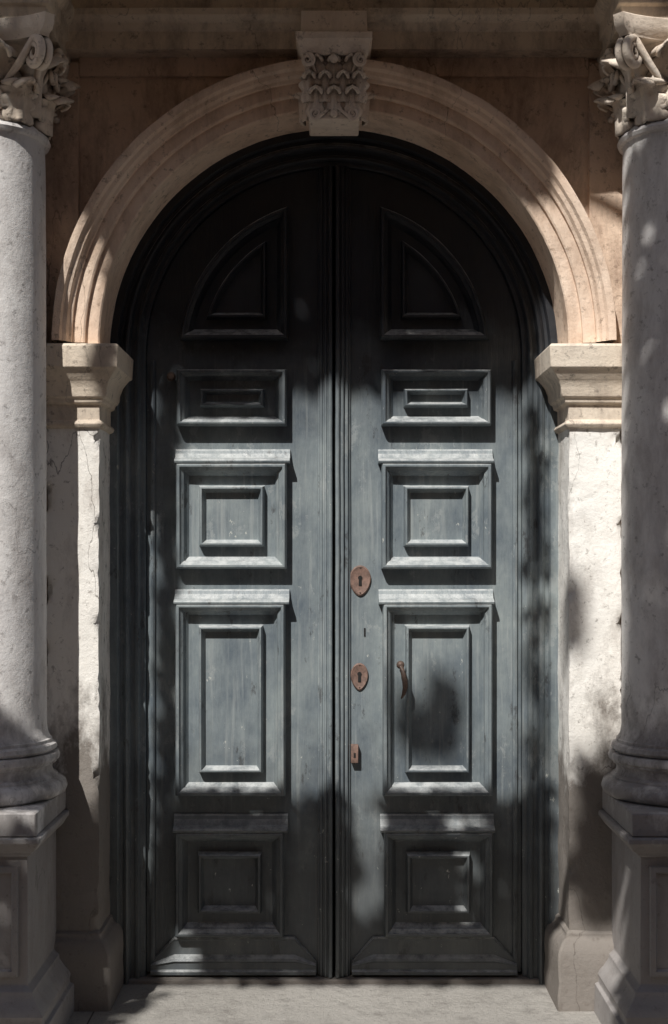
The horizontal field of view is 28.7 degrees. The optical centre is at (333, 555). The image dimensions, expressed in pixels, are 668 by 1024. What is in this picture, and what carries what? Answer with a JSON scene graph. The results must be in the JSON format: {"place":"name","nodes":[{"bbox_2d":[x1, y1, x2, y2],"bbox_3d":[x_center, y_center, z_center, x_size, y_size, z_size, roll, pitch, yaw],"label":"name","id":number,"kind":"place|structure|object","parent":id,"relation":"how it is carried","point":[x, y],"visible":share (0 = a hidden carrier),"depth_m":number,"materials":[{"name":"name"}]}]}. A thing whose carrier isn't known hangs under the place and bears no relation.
{"place":"outdoors","nodes":[
{"label":"outdoors","id":0,"kind":"place"},
{"bbox_2d":[67,984,600,1023],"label":"pavement ground","id":1,"kind":"structure","parent":0,"point":[334,1004],"depth_m":4.71,"materials":[{"name":"stone"}]},
{"bbox_2d":[0,810,73,1023],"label":"pedestal","id":2,"kind":"object","parent":1,"relation":"on","point":[39,989],"visible":0.51,"depth_m":4.33,"materials":[{"name":"stone"}]},
{"bbox_2d":[0,789,65,836],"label":"plinth","id":3,"kind":"structure","parent":2,"relation":"on","point":[30,820],"depth_m":4.25,"materials":[{"name":"stone"}]},
{"bbox_2d":[0,747,66,976],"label":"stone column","id":4,"kind":"structure","parent":3,"relation":"on","point":[31,779],"depth_m":4.34,"materials":[{"name":"grey stone"}]},
{"bbox_2d":[0,0,667,1011],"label":"stone facade","id":5,"kind":"structure","parent":1,"relation":"on","point":[172,98],"depth_m":4.70,"materials":[{"name":"beige stone"}]},
{"bbox_2d":[0,118,56,759],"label":"shaft","id":6,"kind":"object","parent":5,"relation":"on","point":[24,151],"visible":1,"depth_m":4.43,"materials":[{"name":"stone"}]},
{"bbox_2d":[4,41,42,133],"bbox_3d":[-1.210,-1.587,4.555,0.480,0.253,0.480,0,0,0],"label":"bell","id":7,"kind":"object","parent":6,"relation":"on","point":[17,48],"visible":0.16,"depth_m":4.39,"materials":[{"name":"stone"}]},
{"bbox_2d":[0,39,80,139],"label":"acanthus leaves","id":8,"kind":"object","parent":6,"relation":"on","point":[25,98],"visible":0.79,"depth_m":4.43,"materials":[{"name":"stone"}]},
{"bbox_2d":[0,34,68,95],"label":"volutes","id":9,"kind":"object","parent":5,"relation":"attached to","point":[36,54],"visible":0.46,"depth_m":4.32,"materials":[{"name":"stone"}]},
{"bbox_2d":[0,11,69,77],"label":"abacus","id":10,"kind":"object","parent":9,"relation":"on","point":[19,30],"visible":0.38,"depth_m":4.30,"materials":[{"name":"stone"}]},
{"bbox_2d":[109,131,558,984],"bbox_3d":[0.000,0.001,4.972,1.725,3.250,0.118,0,0,0],"label":"arched double door","id":11,"kind":"structure","parent":5,"relation":"attached to","point":[195,203],"depth_m":4.95,"materials":[{"name":"paint"}]},
{"bbox_2d":[147,165,332,977],"bbox_3d":[-0.360,0.062,4.995,0.713,3.082,0.111,0,0,0],"label":"leaf","id":12,"kind":"object","parent":11,"relation":"attached to","point":[240,638],"visible":1,"depth_m":5.00,"materials":[{"name":"paint"}]},
{"bbox_2d":[335,165,520,977],"bbox_3d":[0.360,0.062,4.995,0.713,3.082,0.111,0,0,0],"label":"leaf","id":13,"kind":"object","parent":11,"relation":"attached to","point":[428,537],"visible":1,"depth_m":4.99,"materials":[{"name":"paint"}]},
{"bbox_2d":[351,744,357,762],"bbox_3d":[0.079,0.757,4.986,0.028,0.070,0.029,0,0,0],"label":"latch plate","id":14,"kind":"object","parent":13,"relation":"attached to","point":[354,748],"visible":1,"depth_m":4.97,"materials":[{"name":"brown metal"}]},
{"bbox_2d":[351,663,367,689],"bbox_3d":[0.098,0.465,4.993,0.068,0.105,0.009,0,0,0],"label":"keyhole escutcheon","id":15,"kind":"object","parent":13,"relation":"attached to","point":[359,675],"visible":1,"depth_m":4.99,"materials":[{"name":"metal"}]},
{"bbox_2d":[350,565,370,595],"bbox_3d":[0.100,0.098,4.993,0.084,0.118,0.009,0,0,0],"label":"keyhole escutcheon","id":16,"kind":"object","parent":13,"relation":"attached to","point":[360,578],"visible":1,"depth_m":4.99,"materials":[{"name":"metal"}]},
{"bbox_2d":[292,11,375,135],"bbox_3d":[0.000,-1.710,4.712,0.313,0.371,0.376,0,0,0],"label":"carved keystone","id":17,"kind":"object","parent":5,"relation":"attached to","point":[333,97],"visible":0.99,"depth_m":4.57,"materials":[{"name":"stone"}]},
{"bbox_2d":[599,34,667,111],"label":"volutes","id":18,"kind":"object","parent":5,"relation":"attached to","point":[631,54],"visible":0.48,"depth_m":4.32,"materials":[{"name":"stone"}]},
{"bbox_2d":[598,11,667,77],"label":"abacus","id":19,"kind":"object","parent":18,"relation":"on","point":[647,30],"visible":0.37,"depth_m":4.30,"materials":[{"name":"stone"}]},
{"bbox_2d":[610,118,667,759],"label":"shaft","id":20,"kind":"object","parent":5,"relation":"on","point":[643,151],"visible":1,"depth_m":4.43,"materials":[{"name":"stone"}]},
{"bbox_2d":[587,39,667,139],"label":"acanthus leaves","id":21,"kind":"object","parent":20,"relation":"on","point":[642,98],"visible":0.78,"depth_m":4.43,"materials":[{"name":"stone"}]},
{"bbox_2d":[633,41,663,121],"bbox_3d":[1.210,-1.587,4.555,0.480,0.253,0.480,0,0,0],"label":"bell","id":22,"kind":"object","parent":20,"relation":"on","point":[649,48],"visible":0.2,"depth_m":4.38,"materials":[{"name":"stone"}]},
{"bbox_2d":[594,809,667,1023],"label":"pedestal","id":23,"kind":"object","parent":1,"relation":"on","point":[628,989],"visible":0.5,"depth_m":4.33,"materials":[{"name":"stone"}]},
{"bbox_2d":[602,789,667,836],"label":"plinth","id":24,"kind":"structure","parent":23,"relation":"on","point":[635,820],"depth_m":4.25,"materials":[{"name":"stone"}]},
{"bbox_2d":[601,747,667,976],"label":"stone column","id":25,"kind":"structure","parent":24,"relation":"on","point":[636,779],"depth_m":4.34,"materials":[{"name":"grey stone"}]}
]}

